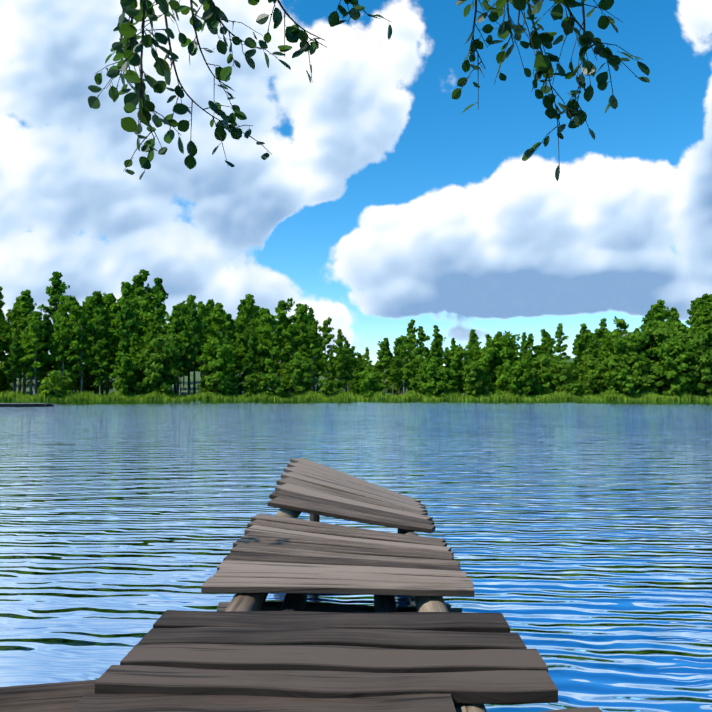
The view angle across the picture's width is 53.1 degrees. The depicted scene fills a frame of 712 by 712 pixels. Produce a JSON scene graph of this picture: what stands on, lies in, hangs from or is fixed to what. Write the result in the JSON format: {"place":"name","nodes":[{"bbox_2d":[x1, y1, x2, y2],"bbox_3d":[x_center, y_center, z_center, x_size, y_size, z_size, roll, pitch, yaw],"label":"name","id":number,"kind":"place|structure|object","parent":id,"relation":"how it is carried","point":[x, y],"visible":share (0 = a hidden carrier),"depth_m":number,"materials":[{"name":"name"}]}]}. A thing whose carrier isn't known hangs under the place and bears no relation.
{"place":"outdoors","nodes":[
{"label":"outdoors","id":0,"kind":"place"},
{"bbox_2d":[0,400,711,711],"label":"lake water","id":1,"kind":"structure","parent":0,"point":[576,535],"depth_m":7.53,"materials":[{"name":"blue liquid"}]},
{"bbox_2d":[0,403,53,406],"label":"dock","id":2,"kind":"object","parent":1,"relation":"on","point":[26,404],"visible":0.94,"depth_m":62.37,"materials":[{"name":"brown wood"}]},
{"bbox_2d":[69,458,601,711],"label":"pier","id":3,"kind":"structure","parent":1,"relation":"in","point":[248,648],"depth_m":2.63,"materials":[{"name":"grey wood"}]},
{"bbox_2d":[0,0,711,361],"bbox_3d":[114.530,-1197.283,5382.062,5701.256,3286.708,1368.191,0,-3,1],"label":"cloud","id":4,"kind":"structure","parent":0,"point":[532,236],"depth_m":5597.56,"materials":[{"name":"white"}]},
{"bbox_2d":[9,358,709,399],"bbox_3d":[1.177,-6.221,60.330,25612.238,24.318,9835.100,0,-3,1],"label":"terrain","id":5,"kind":"structure","parent":0,"point":[197,377],"depth_m":190.22,"materials":[{"name":"green plant"}]},
{"bbox_2d":[0,303,26,391],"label":"tree","id":6,"kind":"object","parent":5,"relation":"on","point":[13,316],"visible":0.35,"depth_m":134.19,"materials":[{"name":"green plant"}]},
{"bbox_2d":[3,337,24,392],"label":"tree","id":7,"kind":"object","parent":5,"relation":"on","point":[16,355],"visible":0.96,"depth_m":119.54,"materials":[{"name":"green plant"}]},
{"bbox_2d":[0,295,46,392],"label":"tree","id":8,"kind":"object","parent":5,"relation":"on","point":[24,311],"visible":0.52,"depth_m":127.86,"materials":[{"name":"green plant"}]},
{"bbox_2d":[10,313,47,394],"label":"tree","id":9,"kind":"object","parent":5,"relation":"on","point":[26,336],"visible":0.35,"depth_m":123.75,"materials":[{"name":"green plant"}]},
{"bbox_2d":[19,311,55,394],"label":"tree","id":10,"kind":"object","parent":5,"relation":"on","point":[35,327],"visible":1,"depth_m":119.89,"materials":[{"name":"green plant"}]},
{"bbox_2d":[37,314,54,390],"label":"tree","id":11,"kind":"object","parent":5,"relation":"on","point":[48,325],"visible":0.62,"depth_m":129.17,"materials":[{"name":"green plant"}]},
{"bbox_2d":[0,680,96,711],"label":"wooden plank","id":12,"kind":"object","parent":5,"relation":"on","point":[59,697],"visible":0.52,"depth_m":2.33,"materials":[{"name":"wood"}]},
{"bbox_2d":[37,271,70,334],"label":"tree","id":13,"kind":"object","parent":5,"relation":"on","point":[56,288],"visible":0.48,"depth_m":189.13,"materials":[{"name":"green plant"}]},
{"bbox_2d":[39,370,68,397],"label":"bush","id":14,"kind":"object","parent":5,"relation":"on","point":[53,383],"visible":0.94,"depth_m":115.80,"materials":[{"name":"green plant"}]},
{"bbox_2d":[48,306,70,380],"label":"tree","id":15,"kind":"object","parent":5,"relation":"on","point":[57,323],"visible":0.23,"depth_m":125.22,"materials":[{"name":"green plant"}]},
{"bbox_2d":[49,316,74,393],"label":"tree","id":16,"kind":"object","parent":5,"relation":"on","point":[65,331],"visible":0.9,"depth_m":121.20,"materials":[{"name":"green plant"}]},
{"bbox_2d":[47,367,81,395],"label":"bush","id":17,"kind":"object","parent":5,"relation":"on","point":[69,374],"visible":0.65,"depth_m":121.07,"materials":[{"name":"green plant"}]},
{"bbox_2d":[56,297,93,393],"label":"tree","id":18,"kind":"object","parent":5,"relation":"on","point":[74,319],"visible":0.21,"depth_m":123.53,"materials":[{"name":"green plant"}]},
{"bbox_2d":[63,303,94,392],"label":"tree","id":19,"kind":"object","parent":5,"relation":"on","point":[83,345],"visible":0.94,"depth_m":121.81,"materials":[{"name":"green plant"}]},
{"bbox_2d":[72,365,106,393],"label":"bush","id":20,"kind":"object","parent":5,"relation":"on","point":[90,382],"visible":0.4,"depth_m":127.13,"materials":[{"name":"green plant"}]},
{"bbox_2d":[87,296,112,393],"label":"tree","id":21,"kind":"object","parent":5,"relation":"on","point":[94,311],"visible":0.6,"depth_m":136.19,"materials":[{"name":"green plant"}]},
{"bbox_2d":[89,338,113,394],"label":"tree","id":22,"kind":"object","parent":5,"relation":"on","point":[98,352],"visible":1,"depth_m":120.91,"materials":[{"name":"green plant"}]},
{"bbox_2d":[89,308,114,394],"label":"tree","id":23,"kind":"object","parent":5,"relation":"on","point":[101,319],"visible":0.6,"depth_m":125.62,"materials":[{"name":"green plant"}]},
{"bbox_2d":[103,293,118,392],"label":"tree","id":24,"kind":"object","parent":5,"relation":"on","point":[108,299],"visible":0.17,"depth_m":153.21,"materials":[{"name":"green plant"}]},
{"bbox_2d":[109,281,137,363],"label":"tree","id":25,"kind":"object","parent":5,"relation":"on","point":[127,292],"visible":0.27,"depth_m":143.27,"materials":[{"name":"green plant"}]},
{"bbox_2d":[110,351,139,395],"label":"tree","id":26,"kind":"object","parent":5,"relation":"on","point":[124,365],"visible":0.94,"depth_m":118.02,"materials":[{"name":"green plant"}]},
{"bbox_2d":[111,298,140,366],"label":"tree","id":27,"kind":"object","parent":5,"relation":"on","point":[116,337],"visible":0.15,"depth_m":137.26,"materials":[{"name":"green plant"}]},
{"bbox_2d":[114,300,142,371],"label":"tree","id":28,"kind":"object","parent":5,"relation":"on","point":[125,335],"visible":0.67,"depth_m":125.82,"materials":[{"name":"green plant"}]},
{"bbox_2d":[128,333,142,391],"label":"tree","id":29,"kind":"object","parent":5,"relation":"on","point":[135,347],"visible":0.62,"depth_m":122.21,"materials":[{"name":"green plant"}]},
{"bbox_2d":[116,269,155,320],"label":"tree","id":30,"kind":"object","parent":5,"relation":"on","point":[139,288],"visible":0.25,"depth_m":176.16,"materials":[{"name":"green plant"}]},
{"bbox_2d":[138,322,158,377],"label":"tree","id":31,"kind":"object","parent":5,"relation":"on","point":[152,333],"visible":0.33,"depth_m":123.42,"materials":[{"name":"green plant"}]},
{"bbox_2d":[131,347,168,392],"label":"tree","id":32,"kind":"object","parent":5,"relation":"on","point":[146,372],"visible":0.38,"depth_m":118.45,"materials":[{"name":"green plant"}]},
{"bbox_2d":[136,301,164,368],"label":"tree","id":33,"kind":"object","parent":5,"relation":"on","point":[146,310],"visible":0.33,"depth_m":136.68,"materials":[{"name":"green plant"}]},
{"bbox_2d":[139,289,165,330],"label":"tree","id":34,"kind":"object","parent":5,"relation":"on","point":[148,298],"visible":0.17,"depth_m":162.00,"materials":[{"name":"green plant"}]},
{"bbox_2d":[139,305,170,363],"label":"tree","id":35,"kind":"object","parent":5,"relation":"on","point":[159,319],"visible":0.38,"depth_m":127.29,"materials":[{"name":"green plant"}]},
{"bbox_2d":[149,277,168,317],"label":"tree","id":36,"kind":"object","parent":5,"relation":"on","point":[157,283],"visible":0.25,"depth_m":193.69,"materials":[{"name":"green plant"}]},
{"bbox_2d":[137,328,184,394],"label":"tree","id":37,"kind":"object","parent":5,"relation":"on","point":[163,346],"visible":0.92,"depth_m":118.00,"materials":[{"name":"green plant"}]},
{"bbox_2d":[160,305,190,393],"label":"tree","id":38,"kind":"object","parent":5,"relation":"on","point":[176,325],"visible":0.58,"depth_m":126.12,"materials":[{"name":"green plant"}]},
{"bbox_2d":[170,294,205,394],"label":"tree","id":39,"kind":"object","parent":5,"relation":"on","point":[187,306],"visible":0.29,"depth_m":132.44,"materials":[{"name":"green plant"}]},
{"bbox_2d":[181,302,207,394],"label":"tree","id":40,"kind":"object","parent":5,"relation":"on","point":[192,319],"visible":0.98,"depth_m":123.12,"materials":[{"name":"green plant"}]},
{"bbox_2d":[197,303,211,391],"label":"tree","id":41,"kind":"object","parent":5,"relation":"on","point":[205,318],"visible":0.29,"depth_m":137.94,"materials":[{"name":"green plant"}]},
{"bbox_2d":[198,373,220,395],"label":"bush","id":42,"kind":"object","parent":5,"relation":"on","point":[209,385],"visible":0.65,"depth_m":118.38,"materials":[{"name":"green plant"}]},
{"bbox_2d":[198,337,240,394],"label":"tree","id":43,"kind":"object","parent":5,"relation":"on","point":[214,352],"visible":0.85,"depth_m":119.09,"materials":[{"name":"green plant"}]},
{"bbox_2d":[205,310,237,366],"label":"tree","id":44,"kind":"object","parent":5,"relation":"on","point":[219,334],"visible":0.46,"depth_m":126.53,"materials":[{"name":"green plant"}]},
{"bbox_2d":[218,375,241,395],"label":"bush","id":45,"kind":"object","parent":5,"relation":"on","point":[232,384],"visible":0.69,"depth_m":119.01,"materials":[{"name":"green plant"}]},
{"bbox_2d":[223,313,240,366],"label":"tree","id":46,"kind":"object","parent":5,"relation":"on","point":[231,326],"visible":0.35,"depth_m":137.64,"materials":[{"name":"green plant"}]},
{"bbox_2d":[234,294,257,369],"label":"tree","id":47,"kind":"object","parent":5,"relation":"on","point":[247,309],"visible":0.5,"depth_m":145.45,"materials":[{"name":"green plant"}]},
{"bbox_2d":[235,326,259,387],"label":"tree","id":48,"kind":"object","parent":5,"relation":"on","point":[244,340],"visible":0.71,"depth_m":126.12,"materials":[{"name":"green plant"}]},
{"bbox_2d":[242,331,260,374],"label":"tree","id":49,"kind":"object","parent":5,"relation":"on","point":[253,348],"visible":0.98,"depth_m":122.90,"materials":[{"name":"green plant"}]},
{"bbox_2d":[242,372,268,395],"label":"bush","id":50,"kind":"object","parent":5,"relation":"on","point":[251,382],"visible":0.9,"depth_m":118.23,"materials":[{"name":"green plant"}]},
{"bbox_2d":[256,309,274,388],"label":"tree","id":51,"kind":"object","parent":5,"relation":"on","point":[262,355],"visible":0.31,"depth_m":126.98,"materials":[{"name":"green plant"}]},
{"bbox_2d":[257,311,286,389],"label":"tree","id":52,"kind":"object","parent":5,"relation":"on","point":[269,332],"visible":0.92,"depth_m":122.89,"materials":[{"name":"green plant"}]},
{"bbox_2d":[260,373,289,396],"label":"bush","id":53,"kind":"object","parent":5,"relation":"on","point":[272,380],"visible":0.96,"depth_m":117.94,"materials":[{"name":"green plant"}]},
{"bbox_2d":[270,298,297,392],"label":"tree","id":54,"kind":"object","parent":5,"relation":"on","point":[282,307],"visible":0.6,"depth_m":132.86,"materials":[{"name":"green plant"}]},
{"bbox_2d":[278,321,305,394],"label":"tree","id":55,"kind":"object","parent":5,"relation":"on","point":[291,330],"visible":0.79,"depth_m":122.63,"materials":[{"name":"green plant"}]},
{"bbox_2d":[285,350,317,394],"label":"tree","id":56,"kind":"object","parent":5,"relation":"on","point":[300,363],"visible":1,"depth_m":119.72,"materials":[{"name":"green plant"}]},
{"bbox_2d":[289,304,315,359],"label":"tree","id":57,"kind":"object","parent":5,"relation":"on","point":[302,321],"visible":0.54,"depth_m":131.84,"materials":[{"name":"green plant"}]},
{"bbox_2d":[306,320,327,391],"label":"tree","id":58,"kind":"object","parent":5,"relation":"on","point":[313,334],"visible":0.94,"depth_m":123.01,"materials":[{"name":"green plant"}]},
{"bbox_2d":[315,378,333,395],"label":"bush","id":59,"kind":"object","parent":5,"relation":"on","point":[324,389],"visible":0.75,"depth_m":119.25,"materials":[{"name":"green plant"}]},
{"bbox_2d":[318,317,336,384],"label":"tree","id":60,"kind":"object","parent":5,"relation":"on","point":[326,336],"visible":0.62,"depth_m":178.71,"materials":[{"name":"green plant"}]},
{"bbox_2d":[331,346,348,391],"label":"tree","id":61,"kind":"object","parent":5,"relation":"on","point":[340,367],"visible":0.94,"depth_m":123.40,"materials":[{"name":"green plant"}]},
{"bbox_2d":[334,340,356,391],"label":"tree","id":62,"kind":"object","parent":5,"relation":"on","point":[347,354],"visible":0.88,"depth_m":127.20,"materials":[{"name":"green plant"}]},
{"bbox_2d":[0,390,711,399],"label":"shore grass","id":63,"kind":"structure","parent":5,"relation":"on","point":[348,395],"depth_m":116.49,"materials":[{"name":"green plant"}]},
{"bbox_2d":[352,370,385,396],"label":"bush","id":64,"kind":"object","parent":5,"relation":"on","point":[367,378],"visible":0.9,"depth_m":119.09,"materials":[{"name":"green plant"}]},
{"bbox_2d":[373,338,392,392],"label":"tree","id":65,"kind":"object","parent":5,"relation":"on","point":[384,354],"visible":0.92,"depth_m":127.40,"materials":[{"name":"green plant"}]},
{"bbox_2d":[384,356,402,394],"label":"tree","id":66,"kind":"object","parent":5,"relation":"on","point":[393,374],"visible":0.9,"depth_m":123.42,"materials":[{"name":"green plant"}]},
{"bbox_2d":[392,345,412,392],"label":"tree","id":67,"kind":"object","parent":5,"relation":"on","point":[406,369],"visible":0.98,"depth_m":123.27,"materials":[{"name":"green plant"}]},
{"bbox_2d":[403,319,419,352],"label":"tree","id":68,"kind":"object","parent":5,"relation":"on","point":[410,328],"visible":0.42,"depth_m":199.06,"materials":[{"name":"green plant"}]},
{"bbox_2d":[412,326,430,373],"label":"tree","id":69,"kind":"object","parent":5,"relation":"on","point":[420,349],"visible":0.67,"depth_m":153.66,"materials":[{"name":"green plant"}]},
{"bbox_2d":[418,358,441,395],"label":"tree","id":70,"kind":"object","parent":5,"relation":"on","point":[427,365],"visible":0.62,"depth_m":118.71,"materials":[{"name":"green plant"}]},
{"bbox_2d":[417,370,450,396],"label":"bush","id":71,"kind":"object","parent":5,"relation":"on","point":[432,385],"visible":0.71,"depth_m":118.04,"materials":[{"name":"green plant"}]},
{"bbox_2d":[428,338,446,366],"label":"tree","id":72,"kind":"object","parent":5,"relation":"on","point":[435,355],"visible":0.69,"depth_m":122.73,"materials":[{"name":"green plant"}]},
{"bbox_2d":[436,365,458,393],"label":"tree","id":73,"kind":"object","parent":5,"relation":"on","point":[441,369],"visible":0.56,"depth_m":118.23,"materials":[{"name":"green plant"}]},
{"bbox_2d":[443,344,470,393],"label":"tree","id":74,"kind":"object","parent":5,"relation":"on","point":[456,360],"visible":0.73,"depth_m":121.87,"materials":[{"name":"green plant"}]},
{"bbox_2d":[462,361,485,395],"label":"tree","id":75,"kind":"object","parent":5,"relation":"on","point":[472,377],"visible":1,"depth_m":118.01,"materials":[{"name":"green plant"}]},
{"bbox_2d":[469,342,501,394],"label":"tree","id":76,"kind":"object","parent":5,"relation":"on","point":[485,356],"visible":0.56,"depth_m":121.15,"materials":[{"name":"green plant"}]},
{"bbox_2d":[486,330,523,392],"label":"tree","id":77,"kind":"object","parent":5,"relation":"on","point":[507,341],"visible":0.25,"depth_m":121.66,"materials":[{"name":"green plant"}]},
{"bbox_2d":[495,361,515,391],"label":"tree","id":78,"kind":"object","parent":5,"relation":"on","point":[507,370],"visible":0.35,"depth_m":118.42,"materials":[{"name":"green plant"}]},
{"bbox_2d":[493,372,521,395],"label":"bush","id":79,"kind":"object","parent":5,"relation":"on","point":[511,387],"visible":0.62,"depth_m":117.48,"materials":[{"name":"green plant"}]},
{"bbox_2d":[495,345,530,392],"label":"tree","id":80,"kind":"object","parent":5,"relation":"on","point":[506,353],"visible":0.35,"depth_m":120.99,"materials":[{"name":"green plant"}]},
{"bbox_2d":[507,356,534,396],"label":"tree","id":81,"kind":"object","parent":5,"relation":"on","point":[521,371],"visible":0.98,"depth_m":116.94,"materials":[{"name":"green plant"}]},
{"bbox_2d":[521,333,538,381],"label":"tree","id":82,"kind":"object","parent":5,"relation":"on","point":[528,343],"visible":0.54,"depth_m":126.33,"materials":[{"name":"green plant"}]},
{"bbox_2d":[527,372,555,395],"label":"bush","id":83,"kind":"object","parent":5,"relation":"on","point":[545,379],"visible":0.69,"depth_m":118.52,"materials":[{"name":"green plant"}]},
{"bbox_2d":[525,350,559,390],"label":"tree","id":84,"kind":"object","parent":5,"relation":"on","point":[541,362],"visible":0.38,"depth_m":121.11,"materials":[{"name":"green plant"}]},
{"bbox_2d":[548,362,574,393],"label":"tree","id":85,"kind":"object","parent":5,"relation":"on","point":[563,379],"visible":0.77,"depth_m":117.87,"materials":[{"name":"green plant"}]},
{"bbox_2d":[553,323,570,363],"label":"tree","id":86,"kind":"object","parent":5,"relation":"on","point":[559,333],"visible":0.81,"depth_m":174.17,"materials":[{"name":"green plant"}]},
{"bbox_2d":[573,323,600,378],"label":"tree","id":87,"kind":"object","parent":5,"relation":"on","point":[584,335],"visible":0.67,"depth_m":129.80,"materials":[{"name":"green plant"}]},
{"bbox_2d":[583,373,597,395],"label":"bush","id":88,"kind":"object","parent":5,"relation":"on","point":[590,384],"visible":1,"depth_m":117.19,"materials":[{"name":"green plant"}]},
{"bbox_2d":[577,352,605,392],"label":"tree","id":89,"kind":"object","parent":5,"relation":"on","point":[591,362],"visible":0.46,"depth_m":119.84,"materials":[{"name":"green plant"}]},
{"bbox_2d":[595,360,625,392],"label":"tree","id":90,"kind":"object","parent":5,"relation":"on","point":[607,366],"visible":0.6,"depth_m":117.11,"materials":[{"name":"green plant"}]},
{"bbox_2d":[597,330,639,392],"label":"tree","id":91,"kind":"object","parent":5,"relation":"on","point":[616,345],"visible":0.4,"depth_m":118.83,"materials":[{"name":"green plant"}]},
{"bbox_2d":[602,369,634,394],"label":"bush","id":92,"kind":"object","parent":5,"relation":"on","point":[612,379],"visible":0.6,"depth_m":115.67,"materials":[{"name":"green plant"}]},
{"bbox_2d":[613,316,629,353],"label":"tree","id":93,"kind":"object","parent":5,"relation":"on","point":[621,325],"visible":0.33,"depth_m":129.20,"materials":[{"name":"green plant"}]},
{"bbox_2d":[615,375,640,397],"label":"bush","id":94,"kind":"object","parent":5,"relation":"on","point":[632,380],"visible":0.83,"depth_m":114.58,"materials":[{"name":"green plant"}]},
{"bbox_2d":[616,349,646,390],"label":"tree","id":95,"kind":"object","parent":5,"relation":"on","point":[634,356],"visible":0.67,"depth_m":116.25,"materials":[{"name":"green plant"}]},
{"bbox_2d":[631,374,654,396],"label":"bush","id":96,"kind":"object","parent":5,"relation":"on","point":[643,379],"visible":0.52,"depth_m":115.12,"materials":[{"name":"green plant"}]},
{"bbox_2d":[626,326,660,374],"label":"tree","id":97,"kind":"object","parent":5,"relation":"on","point":[642,338],"visible":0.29,"depth_m":118.16,"materials":[{"name":"green plant"}]},
{"bbox_2d":[639,362,663,394],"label":"tree","id":98,"kind":"object","parent":5,"relation":"on","point":[649,368],"visible":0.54,"depth_m":115.80,"materials":[{"name":"green plant"}]},
{"bbox_2d":[642,299,666,326],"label":"tree","id":99,"kind":"object","parent":5,"relation":"on","point":[658,315],"visible":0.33,"depth_m":157.08,"materials":[{"name":"green plant"}]},
{"bbox_2d":[637,322,684,391],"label":"tree","id":100,"kind":"object","parent":5,"relation":"on","point":[661,335],"visible":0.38,"depth_m":118.47,"materials":[{"name":"green plant"}]},
{"bbox_2d":[659,306,680,327],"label":"tree","id":101,"kind":"object","parent":5,"relation":"on","point":[673,314],"visible":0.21,"depth_m":132.55,"materials":[{"name":"green plant"}]},
{"bbox_2d":[652,336,695,395],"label":"tree","id":102,"kind":"object","parent":5,"relation":"on","point":[675,346],"visible":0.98,"depth_m":114.26,"materials":[{"name":"green plant"}]},
{"bbox_2d":[657,318,711,383],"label":"tree","id":103,"kind":"object","parent":5,"relation":"on","point":[687,334],"visible":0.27,"depth_m":116.84,"materials":[{"name":"green plant"}]},
{"bbox_2d":[689,297,704,333],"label":"tree","id":104,"kind":"object","parent":5,"relation":"on","point":[696,314],"visible":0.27,"depth_m":157.49,"materials":[{"name":"green plant"}]},
{"bbox_2d":[688,346,711,395],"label":"tree","id":105,"kind":"object","parent":5,"relation":"on","point":[704,361],"visible":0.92,"depth_m":113.98,"materials":[{"name":"green plant"}]},
{"bbox_2d":[697,304,711,348],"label":"tree","id":106,"kind":"object","parent":5,"relation":"on","point":[706,320],"visible":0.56,"depth_m":122.23,"materials":[{"name":"green plant"}]},
{"bbox_3d":[4.545,-5.220,-1.513,8.201,12.169,7.520,0,-3,1],"label":"alder tree","id":107,"kind":"object","parent":5,"relation":"on","visible":0},
{"bbox_2d":[88,0,649,181],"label":"tree branches","id":108,"kind":"object","parent":107,"relation":"attached to","point":[128,47],"visible":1,"depth_m":2.72,"materials":[{"name":"green plant"}]},
{"bbox_2d":[20,0,711,365],"label":"sky","id":109,"kind":"structure","parent":0,"point":[438,147],"materials":[{"name":"blue"}]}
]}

